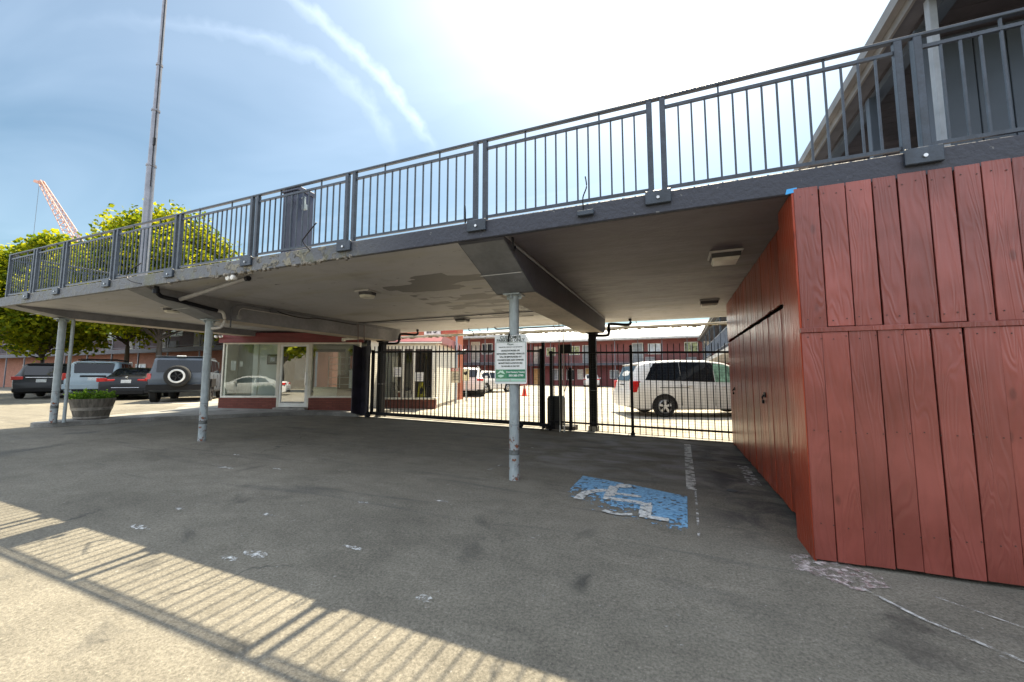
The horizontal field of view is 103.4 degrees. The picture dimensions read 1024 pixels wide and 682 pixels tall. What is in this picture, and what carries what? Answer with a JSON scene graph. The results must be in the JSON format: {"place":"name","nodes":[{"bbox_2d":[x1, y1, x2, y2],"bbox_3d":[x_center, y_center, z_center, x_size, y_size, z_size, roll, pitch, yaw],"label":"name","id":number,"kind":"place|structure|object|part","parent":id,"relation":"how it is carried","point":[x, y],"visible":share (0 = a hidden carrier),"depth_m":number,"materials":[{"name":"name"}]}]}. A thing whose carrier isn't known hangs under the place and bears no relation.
{"place":"outdoors","nodes":[
{"label":"outdoors","id":0,"kind":"place"},
{"bbox_2d":[30,403,389,427],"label":"pavement","id":1,"kind":"structure","parent":0,"point":[188,412],"depth_m":10.78,"materials":[{"name":"concrete"}]},
{"bbox_2d":[48,318,71,422],"bbox_3d":[-9.767,0.627,8.692,0.220,2.228,0.220,-2,-5,22],"label":"canopy post","id":2,"kind":"object","parent":1,"relation":"on","point":[57,372],"visible":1,"depth_m":8.66,"materials":[{"name":"metal"}]},
{"bbox_2d":[62,319,75,422],"bbox_3d":[-9.587,0.635,8.737,0.074,2.220,0.072,-2,-5,22],"label":"drain pipe","id":3,"kind":"object","parent":2,"relation":"attached to","point":[68,376],"visible":1,"depth_m":8.72,"materials":[{"name":"metal"}]},
{"bbox_2d":[0,134,1023,340],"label":"canopy","id":4,"kind":"object","parent":2,"relation":"on","point":[634,258],"visible":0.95,"depth_m":5.52,"materials":[{"name":"paint"}]},
{"bbox_2d":[126,263,141,283],"bbox_3d":[-5.859,-1.035,6.268,0.377,0.343,0.020,-2,-5,18],"label":"cable stub","id":5,"kind":"object","parent":4,"relation":"attached to","point":[129,271],"visible":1,"depth_m":6.28,"materials":[{"name":"black paint"}]},
{"bbox_2d":[137,0,166,275],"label":"flagpole","id":6,"kind":"object","parent":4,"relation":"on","point":[151,168],"visible":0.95,"depth_m":9.02,"materials":[{"name":"metal"}]},
{"bbox_2d":[160,306,179,313],"bbox_3d":[-6.982,-0.629,8.301,0.300,0.120,0.300,-2,-5,22],"label":"canopy light","id":7,"kind":"object","parent":4,"relation":"attached to","point":[166,309],"visible":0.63,"depth_m":8.20,"materials":[{"name":"beige plastic"}]},
{"bbox_2d":[152,286,225,329],"bbox_3d":[-5.506,-0.544,6.866,0.273,0.589,1.172,-2,-5,18],"label":"roof drain","id":8,"kind":"object","parent":4,"relation":"attached to","point":[156,290],"visible":0.95,"depth_m":6.84,"materials":[{"name":"black paint"}]},
{"bbox_2d":[178,276,250,300],"bbox_3d":[-4.562,-0.783,6.139,2.138,0.149,0.072,-3,-6,31],"label":"soffit pipe","id":9,"kind":"object","parent":4,"relation":"attached to","point":[221,286],"visible":1,"depth_m":6.02,"materials":[{"name":"grey metal"}]},
{"bbox_2d":[225,274,237,280],"bbox_3d":[-3.851,-0.882,5.578,0.175,0.110,0.114,-2,-5,22],"label":"flood light","id":10,"kind":"object","parent":4,"relation":"hanging from","point":[231,277],"visible":0.98,"depth_m":5.54,"materials":[{"name":"plastic"}]},
{"bbox_2d":[236,308,296,319],"bbox_3d":[-4.917,-0.469,8.229,0.048,0.229,1.360,-2,-5,22],"label":"outlet conduit","id":11,"kind":"object","parent":4,"relation":"attached to","point":[238,316],"visible":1,"depth_m":7.80,"materials":[{"name":"metal"}]},
{"bbox_2d":[281,187,313,252],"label":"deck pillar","id":12,"kind":"structure","parent":4,"relation":"on","point":[305,214],"depth_m":5.46,"materials":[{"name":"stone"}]},
{"bbox_2d":[302,222,316,250],"bbox_3d":[-2.471,-1.273,4.945,0.217,0.340,0.042,-2,-5,18],"label":"cable stub","id":13,"kind":"object","parent":4,"relation":"attached to","point":[306,235],"visible":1,"depth_m":4.94,"materials":[{"name":"black paint"}]},
{"bbox_2d":[230,304,390,329],"bbox_3d":[-4.354,-0.303,9.599,0.058,0.480,4.582,-2,-5,22],"label":"conduit run","id":14,"kind":"object","parent":4,"relation":"attached to","point":[271,310],"visible":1,"depth_m":8.72,"materials":[{"name":"black paint"}]},
{"bbox_2d":[358,324,364,342],"bbox_3d":[-3.949,-0.196,10.573,0.024,0.461,0.264,-2,-5,22],"label":"hanging conduit","id":15,"kind":"object","parent":4,"relation":"attached to","point":[358,333],"visible":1,"depth_m":10.57,"materials":[{"name":"metal"}]},
{"bbox_2d":[354,289,379,298],"bbox_3d":[-2.410,-0.768,6.730,0.300,0.120,0.300,-2,-5,22],"label":"canopy light","id":16,"kind":"object","parent":4,"relation":"attached to","point":[367,294],"visible":1,"depth_m":6.63,"materials":[{"name":"beige plastic"}]},
{"bbox_2d":[359,311,533,323],"bbox_3d":[-1.351,-0.543,9.716,5.541,0.026,0.670,-2,-5,22],"label":"soffit conduit","id":17,"kind":"object","parent":4,"relation":"attached to","point":[444,317],"visible":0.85,"depth_m":9.68,"materials":[{"name":"grey metal"}]},
{"bbox_2d":[454,317,470,322],"bbox_3d":[-1.201,-0.497,9.789,0.300,0.120,0.300,-2,-5,22],"label":"canopy light","id":18,"kind":"object","parent":4,"relation":"attached to","point":[462,319],"visible":0.99,"depth_m":9.69,"materials":[{"name":"beige plastic"}]},
{"bbox_2d":[5,7,1023,298],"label":"deck railing","id":19,"kind":"object","parent":4,"relation":"on","point":[927,151],"visible":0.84,"depth_m":3.93,"materials":[{"name":"metal"}]},
{"bbox_2d":[468,325,562,335],"bbox_3d":[0.048,-0.311,11.377,2.881,0.232,0.040,-2,-5,22],"label":"roof","id":20,"kind":"object","parent":4,"relation":"attached to","point":[521,328],"visible":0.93,"depth_m":11.23,"materials":[{"name":"red paint"}]},
{"bbox_2d":[511,237,604,318],"bbox_3d":[1.104,-0.758,6.889,0.070,0.158,6.012,-2,-5,22],"label":"beam conduit","id":21,"kind":"object","parent":4,"relation":"attached to","point":[514,246],"visible":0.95,"depth_m":5.26,"materials":[{"name":"grey paint"},{"name":"painted metal"}]},
{"bbox_2d":[401,321,726,338],"bbox_3d":[1.298,-0.348,11.230,10.850,0.227,0.341,-2,-5,22],"label":"gutter board","id":22,"kind":"object","parent":4,"relation":"attached to","point":[611,328],"visible":0.84,"depth_m":11.17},
{"bbox_2d":[577,176,593,216],"bbox_3d":[0.670,-1.326,3.700,0.150,0.366,0.039,-2,-5,22],"label":"cable whip","id":23,"kind":"object","parent":4,"relation":"attached to","point":[583,212],"visible":1,"depth_m":3.68,"materials":[{"name":"metal"}]},
{"bbox_2d":[698,298,719,307],"bbox_3d":[3.684,-0.695,7.554,0.340,0.120,0.340,-2,-5,22],"label":"canopy light","id":24,"kind":"object","parent":4,"relation":"attached to","point":[705,303],"visible":1,"depth_m":7.44,"materials":[{"name":"beige plastic"}]},
{"bbox_2d":[707,248,743,265],"bbox_3d":[2.458,-0.951,4.664,0.340,0.120,0.340,-2,-5,22],"label":"canopy light","id":25,"kind":"object","parent":4,"relation":"attached to","point":[724,257],"visible":1,"depth_m":4.55,"materials":[{"name":"beige plastic"}]},
{"bbox_2d":[63,388,118,419],"bbox_3d":[-9.783,1.439,9.392,0.838,0.713,0.924,-2,-5,22],"label":"barrel planter","id":26,"kind":"object","parent":1,"relation":"on","point":[97,405],"visible":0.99,"depth_m":9.20,"materials":[{"name":"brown wood"}]},
{"bbox_2d":[148,385,732,440],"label":"courtyard","id":27,"kind":"structure","parent":0,"point":[581,390],"depth_m":13.45,"materials":[{"name":"concrete"}]},
{"bbox_2d":[218,333,396,410],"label":"motel office","id":28,"kind":"structure","parent":27,"relation":"on","point":[272,371],"depth_m":12.54,"materials":[{"name":"red paint"}]},
{"bbox_2d":[220,343,278,397],"bbox_3d":[-8.128,0.903,12.554,1.780,1.700,0.080,0,-5,2],"label":"window","id":29,"kind":"structure","parent":28,"relation":"in","point":[224,344],"depth_m":12.52,"materials":[{"name":"clear glass"}]},
{"bbox_2d":[278,344,308,406],"bbox_3d":[-6.734,1.065,12.454,0.890,1.920,0.102,0,-5,2],"label":"door","id":30,"kind":"structure","parent":28,"relation":"in","point":[294,359],"depth_m":12.47,"materials":[{"name":"white paint"}]},
{"bbox_2d":[308,342,360,397],"bbox_3d":[-5.458,0.895,12.469,1.560,1.700,0.080,0,-5,2],"label":"window","id":31,"kind":"structure","parent":28,"relation":"in","point":[311,353],"depth_m":12.48,"materials":[{"name":"clear glass"}]},
{"bbox_2d":[342,338,355,340],"bbox_3d":[-4.789,-0.058,12.159,0.726,0.125,0.091,-1,-5,13],"label":"wall lamp","id":32,"kind":"object","parent":28,"relation":"attached to","point":[344,339],"visible":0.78,"depth_m":12.17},
{"bbox_2d":[375,340,388,416],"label":"steel column","id":33,"kind":"structure","parent":27,"relation":"on","point":[383,343],"depth_m":11.61,"materials":[{"name":"black metal"}]},
{"bbox_2d":[387,329,418,344],"bbox_3d":[-3.239,-0.117,11.945,0.962,0.467,0.181,1,-5,-9],"label":"downpipe","id":34,"kind":"object","parent":33,"relation":"attached to","point":[399,338],"visible":1,"depth_m":11.93,"materials":[{"name":"black metal"}]},
{"bbox_2d":[311,337,461,408],"bbox_3d":[-4.906,1.327,16.766,4.980,2.680,4.870,0,-5,2],"label":"lobby annex","id":35,"kind":"object","parent":27,"relation":"on","point":[344,350],"visible":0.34,"depth_m":14.67,"materials":[{"name":"beige paint"}]},
{"bbox_2d":[312,349,345,395],"bbox_3d":[-6.621,1.168,14.635,1.200,1.740,0.060,0,-5,2],"label":"window frame","id":36,"kind":"structure","parent":35,"relation":"in","point":[315,350],"depth_m":14.67,"materials":[{"name":"white metal"}]},
{"bbox_2d":[348,349,352,374],"bbox_3d":[-5.372,1.164,14.592,1.100,1.740,0.060,0,-5,2],"label":"window frame","id":37,"kind":"structure","parent":35,"relation":"in","point":[350,350],"depth_m":14.64,"materials":[{"name":"white metal"}]},
{"bbox_2d":[386,349,401,397],"bbox_3d":[-4.348,1.161,14.556,0.750,1.740,0.060,0,-5,2],"label":"window frame","id":38,"kind":"structure","parent":35,"relation":"in","point":[386,349],"depth_m":14.58,"materials":[{"name":"white metal"}]},
{"bbox_2d":[393,367,400,376],"bbox_3d":[-4.096,1.113,14.468,0.300,0.340,0.007,0,-5,2],"label":"notice sheet","id":39,"kind":"object","parent":35,"relation":"attached to","point":[396,374],"visible":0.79,"depth_m":14.46,"materials":[{"name":"white paper"}]},
{"bbox_2d":[404,349,412,396],"bbox_3d":[-3.722,1.159,14.534,0.300,1.740,0.060,0,-5,2],"label":"window frame","id":40,"kind":"structure","parent":35,"relation":"in","point":[405,349],"depth_m":14.51,"materials":[{"name":"white metal"}]},
{"bbox_2d":[414,372,422,380],"bbox_3d":[-3.326,1.280,14.426,0.320,0.320,0.007,0,-5,2],"label":"notice sheet","id":41,"kind":"object","parent":35,"relation":"attached to","point":[418,376],"visible":0.79,"depth_m":14.43,"materials":[{"name":"white paper"}]},
{"bbox_2d":[417,382,424,396],"bbox_3d":[-3.279,1.767,14.598,0.300,0.540,0.025,0,-5,2],"label":"wet floor sign","id":42,"kind":"object","parent":35,"relation":"on","point":[421,392],"visible":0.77,"depth_m":14.58,"materials":[{"name":"yellow plastic"}]},
{"bbox_2d":[415,349,430,395],"bbox_3d":[-3.173,1.157,14.515,0.600,1.740,0.060,0,-5,2],"label":"window frame","id":43,"kind":"structure","parent":35,"relation":"in","point":[417,349],"depth_m":14.54,"materials":[{"name":"white metal"}]},
{"bbox_2d":[451,336,459,403],"bbox_3d":[-2.365,1.192,17.117,0.440,2.950,0.099,-2,-5,22],"label":"notice sign","id":44,"kind":"object","parent":27,"relation":"on","point":[453,379],"visible":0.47,"depth_m":17.06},
{"bbox_2d":[462,369,468,400],"bbox_3d":[-2.103,2.008,18.448,0.340,1.460,0.081,-2,-5,22],"label":"notice sign","id":45,"kind":"object","parent":27,"relation":"on","point":[465,376],"visible":0.77,"depth_m":18.44,"materials":[{"name":"metal"}]},
{"bbox_2d":[463,366,487,395],"bbox_3d":[-2.564,2.404,24.266,2.157,1.700,4.542,0,-5,-2],"label":"parked suv","id":46,"kind":"object","parent":27,"relation":"on","point":[482,392],"visible":0.38,"depth_m":22.18,"materials":[{"name":"white paint"}]},
{"bbox_3d":[-2.495,1.794,22.348,1.178,0.406,0.330,0,-5,-2],"label":"rear window","id":47,"kind":"part","parent":46,"relation":"part of","materials":[{"name":"grey glass"}]},
{"bbox_2d":[482,371,508,392],"bbox_3d":[-1.698,2.827,28.158,2.071,1.505,4.108,-3,-6,34],"label":"pickup truck","id":48,"kind":"object","parent":27,"relation":"on","point":[494,383],"visible":0.27,"depth_m":27.28,"materials":[{"name":"white paint"}]},
{"bbox_2d":[583,374,599,386],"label":"parked hatchback","id":49,"kind":"object","parent":27,"relation":"on","point":[587,380],"visible":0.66,"depth_m":44.52,"materials":[{"name":"white paint"}]},
{"bbox_2d":[585,332,598,431],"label":"steel column","id":50,"kind":"structure","parent":27,"relation":"on","point":[592,341],"depth_m":9.39,"materials":[{"name":"black metal"}]},
{"bbox_2d":[596,318,631,336],"bbox_3d":[2.399,-0.318,9.677,0.962,0.467,0.181,1,-5,-9],"label":"downpipe","id":51,"kind":"object","parent":50,"relation":"attached to","point":[614,324],"visible":0.94,"depth_m":9.67,"materials":[{"name":"black metal"}]},
{"bbox_2d":[522,320,714,385],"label":"courtyard block","id":52,"kind":"structure","parent":27,"relation":"on","point":[676,336],"depth_m":48.29,"materials":[{"name":"red paint"}]},
{"bbox_2d":[534,369,537,384],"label":"door","id":53,"kind":"structure","parent":52,"relation":"in","point":[535,372],"depth_m":51.68,"materials":[{"name":"wood"}]},
{"bbox_2d":[534,347,540,363],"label":"door","id":54,"kind":"structure","parent":52,"relation":"in","point":[535,348],"depth_m":51.90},
{"bbox_2d":[546,347,554,354],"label":"window","id":55,"kind":"structure","parent":52,"relation":"in","point":[547,349],"depth_m":51.36,"materials":[{"name":"glass"}]},
{"bbox_2d":[554,369,562,379],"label":"window","id":56,"kind":"structure","parent":52,"relation":"in","point":[556,372],"depth_m":50.68,"materials":[{"name":"glass"}]},
{"bbox_2d":[569,346,579,354],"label":"window","id":57,"kind":"structure","parent":52,"relation":"in","point":[576,348],"depth_m":50.03,"materials":[{"name":"glass"}]},
{"bbox_2d":[578,369,582,378],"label":"window","id":58,"kind":"structure","parent":52,"relation":"in","point":[579,370],"depth_m":49.59,"materials":[{"name":"glass"}]},
{"bbox_2d":[582,345,588,362],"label":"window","id":59,"kind":"structure","parent":52,"relation":"in","point":[586,346],"depth_m":49.56,"materials":[{"name":"glass"}]},
{"bbox_2d":[610,370,617,378],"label":"window","id":60,"kind":"structure","parent":52,"relation":"in","point":[610,370],"depth_m":48.06,"materials":[{"name":"glass"}]},
{"bbox_2d":[632,343,642,361],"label":"door","id":61,"kind":"structure","parent":52,"relation":"in","point":[634,345],"depth_m":47.27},
{"bbox_2d":[648,343,660,350],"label":"window","id":62,"kind":"structure","parent":52,"relation":"in","point":[652,345],"depth_m":46.59,"materials":[{"name":"white glass"}]},
{"bbox_2d":[684,342,697,350],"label":"window","id":63,"kind":"structure","parent":52,"relation":"in","point":[695,344],"depth_m":45.16,"materials":[{"name":"glass"}]},
{"bbox_2d":[614,360,730,416],"bbox_3d":[6.289,1.585,13.872,5.150,1.835,2.291,0,-5,-2],"label":"parked van","id":64,"kind":"object","parent":27,"relation":"on","point":[669,364],"visible":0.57,"depth_m":12.91,"materials":[{"name":"white paint"}]},
{"bbox_3d":[3.899,1.112,13.830,0.210,0.480,1.329,0,-5,-2],"label":"rear window","id":65,"kind":"part","parent":64,"relation":"part of","materials":[{"name":"blue glass"}]},
{"bbox_3d":[4.825,0.983,13.008,1.160,0.608,0.160,0,-5,-2],"label":"side window","id":66,"kind":"part","parent":64,"relation":"part of","materials":[{"name":"black glass"}]},
{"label":"side window","id":67,"kind":"part","parent":64,"relation":"part of","materials":[{"name":"black glass"}]},
{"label":"side window","id":68,"kind":"part","parent":64,"relation":"part of","materials":[{"name":"glass"}]},
{"bbox_2d":[0,0,889,331],"label":"sky","id":69,"kind":"structure","parent":0,"point":[257,96],"materials":[{"name":"blue"}]},
{"bbox_2d":[0,385,1023,681],"bbox_3d":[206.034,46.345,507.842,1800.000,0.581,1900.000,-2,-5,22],"label":"ground","id":70,"kind":"structure","parent":0,"point":[536,573],"depth_m":2.73,"materials":[{"name":"grey asphalt"}]},
{"bbox_2d":[10,363,66,398],"bbox_3d":[-22.816,1.967,20.276,2.214,1.665,4.742,4,-6,-36],"label":"parked suv","id":71,"kind":"object","parent":70,"relation":"on","point":[36,378],"visible":0.45,"depth_m":18.40,"materials":[{"name":"grey paint"}]},
{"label":"rear window","id":72,"kind":"part","parent":71,"relation":"part of","materials":[{"name":"grey glass"}]},
{"bbox_2d":[33,179,82,241],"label":"tower crane","id":73,"kind":"object","parent":70,"relation":"on","point":[45,187],"visible":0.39,"depth_m":149.81,"materials":[{"name":"paint"}]},
{"bbox_2d":[0,228,172,394],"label":"street tree","id":74,"kind":"object","parent":70,"relation":"on","point":[23,331],"visible":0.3,"depth_m":22.18,"materials":[{"name":"green plant"}]},
{"bbox_2d":[37,268,154,362],"bbox_3d":[-25.186,-1.699,26.088,8.441,10.604,8.209,-2,-5,22],"label":"street tree","id":75,"kind":"object","parent":70,"relation":"on","point":[127,351],"depth_m":26.17,"materials":[{"name":"green plant"}]},
{"bbox_2d":[61,359,136,397],"bbox_3d":[-20.075,1.860,20.006,2.234,1.830,4.920,3,-6,-34],"label":"parked suv","id":76,"kind":"object","parent":70,"relation":"on","point":[85,373],"visible":0.41,"depth_m":18.09,"materials":[{"name":"grey paint"}]},
{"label":"rear window","id":77,"kind":"part","parent":76,"relation":"part of","materials":[{"name":"grey glass"}]},
{"bbox_2d":[12,198,245,357],"bbox_3d":[-18.459,-1.987,21.483,9.160,10.364,8.493,2,-6,-24],"label":"street tree","id":78,"kind":"object","parent":70,"relation":"on","point":[129,219],"visible":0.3,"depth_m":19.56,"materials":[{"name":"green plant"}]},
{"bbox_2d":[96,368,168,397],"bbox_3d":[-17.781,1.995,19.288,2.176,1.435,4.880,3,-6,-32],"label":"parked sedan","id":79,"kind":"object","parent":70,"relation":"on","point":[126,381],"visible":0.46,"depth_m":17.39,"materials":[{"name":"black paint"}]},
{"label":"rear window","id":80,"kind":"part","parent":79,"relation":"part of","materials":[{"name":"black glass"}]},
{"bbox_2d":[0,330,337,387],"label":"street block","id":81,"kind":"structure","parent":70,"relation":"on","point":[185,343],"depth_m":30.07,"materials":[{"name":"red brick"}]},
{"bbox_2d":[135,364,145,367],"bbox_3d":[-28.906,2.385,31.408,1.400,1.200,0.047,-2,-5,22],"label":"window","id":82,"kind":"structure","parent":81,"relation":"in","point":[140,365],"depth_m":31.41,"materials":[{"name":"glass"}]},
{"bbox_2d":[162,332,166,347],"bbox_3d":[-26.542,-0.394,30.695,1.020,2.110,0.047,-2,-5,22],"label":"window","id":83,"kind":"structure","parent":81,"relation":"in","point":[164,343],"depth_m":30.49,"materials":[{"name":"glass"}]},
{"bbox_2d":[193,332,203,345],"bbox_3d":[-22.555,-0.536,29.091,1.020,2.110,0.047,-2,-5,22],"label":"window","id":84,"kind":"structure","parent":81,"relation":"in","point":[198,337],"depth_m":29.06,"materials":[{"name":"glass"}]},
{"bbox_2d":[145,355,221,401],"bbox_3d":[-14.049,1.665,17.689,2.234,1.870,5.010,3,-6,-28],"label":"parked suv","id":85,"kind":"object","parent":70,"relation":"on","point":[174,376],"visible":0.8,"depth_m":15.76,"materials":[{"name":"silver metal"}]},
{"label":"rear window","id":86,"kind":"part","parent":85,"relation":"part of","materials":[{"name":"grey glass"}]},
{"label":"side window","id":87,"kind":"part","parent":85,"relation":"part of","materials":[{"name":"black glass"}]},
{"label":"side window","id":88,"kind":"part","parent":85,"relation":"part of","materials":[{"name":"black glass"}]},
{"bbox_2d":[197,318,219,440],"bbox_3d":[-5.549,0.696,7.321,0.220,2.188,0.220,-2,-5,22],"label":"canopy post","id":89,"kind":"object","parent":70,"relation":"on","point":[205,384],"visible":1,"depth_m":7.28,"materials":[{"name":"metal"}]},
{"bbox_2d":[131,454,440,601],"bbox_3d":[-2.502,1.607,4.061,5.198,0.158,1.851,-3,-6,30],"label":"paint scuff","id":90,"kind":"object","parent":70,"relation":"on","point":[255,554],"visible":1,"depth_m":3.02,"materials":[{"name":"white paint"}]},
{"bbox_2d":[351,340,371,416],"bbox_3d":[-4.261,1.029,11.507,0.518,2.250,0.326,1,-5,-8],"label":"gate screen","id":91,"kind":"object","parent":70,"relation":"on","point":[360,389],"visible":0.89,"depth_m":11.49,"materials":[{"name":"paint"}]},
{"bbox_2d":[401,330,466,399],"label":"stair tower","id":92,"kind":"structure","parent":70,"relation":"on","point":[460,339],"depth_m":19.92,"materials":[{"name":"paint"}]},
{"bbox_2d":[463,329,530,385],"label":"courtyard side block","id":93,"kind":"structure","parent":70,"relation":"on","point":[480,340],"depth_m":41.35,"materials":[{"name":"red paint"}]},
{"bbox_2d":[471,342,479,361],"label":"door","id":94,"kind":"structure","parent":93,"relation":"in","point":[473,344],"depth_m":41.77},
{"bbox_2d":[482,343,492,353],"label":"window","id":95,"kind":"structure","parent":93,"relation":"in","point":[490,344],"depth_m":41.29,"materials":[{"name":"glass"}]},
{"bbox_2d":[503,292,524,480],"bbox_3d":[0.027,0.549,5.029,0.220,2.291,0.220,-2,-5,22],"label":"canopy post","id":96,"kind":"object","parent":70,"relation":"on","point":[513,298],"visible":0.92,"depth_m":4.96,"materials":[{"name":"metal"}]},
{"bbox_2d":[495,333,526,383],"bbox_3d":[0.001,0.219,5.035,0.424,0.624,0.192,-2,-5,22],"label":"parking sign","id":97,"kind":"object","parent":96,"relation":"attached to","point":[510,359],"visible":1,"depth_m":4.98,"materials":[{"name":"metal"}]},
{"bbox_2d":[369,416,732,442],"bbox_3d":[0.251,2.070,9.687,9.300,0.164,0.300,-2,-5,22],"label":"gate threshold","id":98,"kind":"object","parent":70,"relation":"on","point":[713,440],"visible":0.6,"depth_m":9.16,"materials":[{"name":"concrete"}]},
{"bbox_2d":[365,344,542,427],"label":"sliding gate","id":99,"kind":"structure","parent":98,"relation":"on","point":[471,419],"depth_m":10.58,"materials":[{"name":"black metal"}]},
{"bbox_2d":[539,342,577,430],"bbox_3d":[1.097,1.066,9.577,0.783,2.080,0.634,-2,-5,22],"label":"gate","id":100,"kind":"object","parent":98,"relation":"on","point":[548,424],"visible":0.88,"depth_m":9.51,"materials":[{"name":"black metal"}]},
{"bbox_2d":[548,342,732,440],"bbox_3d":[2.649,1.048,8.794,3.841,2.066,0.090,-2,-5,22],"label":"picket fence","id":101,"kind":"object","parent":98,"relation":"on","point":[630,389],"visible":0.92,"depth_m":8.72,"materials":[{"name":"black metal"}]},
{"bbox_2d":[559,333,560,431],"bbox_3d":[1.089,0.730,9.260,0.036,2.658,0.036,-2,-5,22],"label":"riser conduit","id":102,"kind":"object","parent":70,"relation":"on","point":[559,381],"visible":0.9,"depth_m":9.24,"materials":[{"name":"metal"}]},
{"bbox_2d":[563,325,564,431],"bbox_3d":[1.181,0.728,9.223,0.036,2.659,0.036,-2,-5,22],"label":"riser conduit","id":103,"kind":"object","parent":70,"relation":"on","point":[563,376],"visible":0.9,"depth_m":9.22,"materials":[{"name":"black metal"}]},
{"bbox_2d":[568,476,687,528],"bbox_3d":[1.185,1.646,4.246,1.220,0.025,1.480,-2,-5,22],"label":"parking symbol","id":104,"kind":"object","parent":70,"relation":"on","point":[610,490],"visible":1,"depth_m":4.21,"materials":[{"name":"blue paint"}]},
{"bbox_2d":[684,444,696,489],"bbox_3d":[2.688,1.827,6.138,0.112,0.003,3.350,-2,-5,23],"label":"parking line","id":105,"kind":"object","parent":70,"relation":"on","point":[689,485],"visible":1,"depth_m":5.65,"materials":[{"name":"paint"}]},
{"bbox_2d":[487,446,1023,661],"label":"parking line trace","id":106,"kind":"object","parent":70,"relation":"on","point":[908,611],"visible":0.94,"depth_m":2.38,"materials":[{"name":"paint"}]},
{"bbox_2d":[790,554,888,590],"bbox_3d":[2.174,1.540,2.696,0.553,0.016,0.401,-6,-8,52],"label":"paint spill","id":107,"kind":"object","parent":70,"relation":"on","point":[866,581],"visible":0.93,"depth_m":2.67,"materials":[{"name":"white paint"}]},
{"bbox_2d":[726,156,1023,585],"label":"board enclosure","id":108,"kind":"object","parent":70,"relation":"on","point":[875,330],"visible":1,"depth_m":2.78,"materials":[{"name":"red paint"}]},
{"bbox_2d":[728,329,757,469],"bbox_3d":[3.734,0.887,6.634,0.064,1.905,2.485,-2,-5,22],"label":"door","id":109,"kind":"structure","parent":108,"relation":"in","point":[740,356],"depth_m":6.30,"materials":[{"name":"red paint"}]},
{"bbox_2d":[750,308,795,512],"bbox_3d":[2.843,0.693,4.438,0.064,1.904,2.201,-2,-5,22],"label":"door","id":110,"kind":"structure","parent":108,"relation":"in","point":[768,342],"depth_m":4.36,"materials":[{"name":"red paint"}]},
{"bbox_2d":[785,187,796,194],"bbox_3d":[2.146,-1.153,3.104,0.080,0.045,0.001,-2,-5,22],"label":"masking tape","id":111,"kind":"object","parent":108,"relation":"attached to","point":[788,191],"visible":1,"depth_m":3.11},
{"bbox_2d":[697,0,1023,364],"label":"side wing","id":112,"kind":"structure","parent":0,"point":[899,18],"depth_m":4.26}
]}

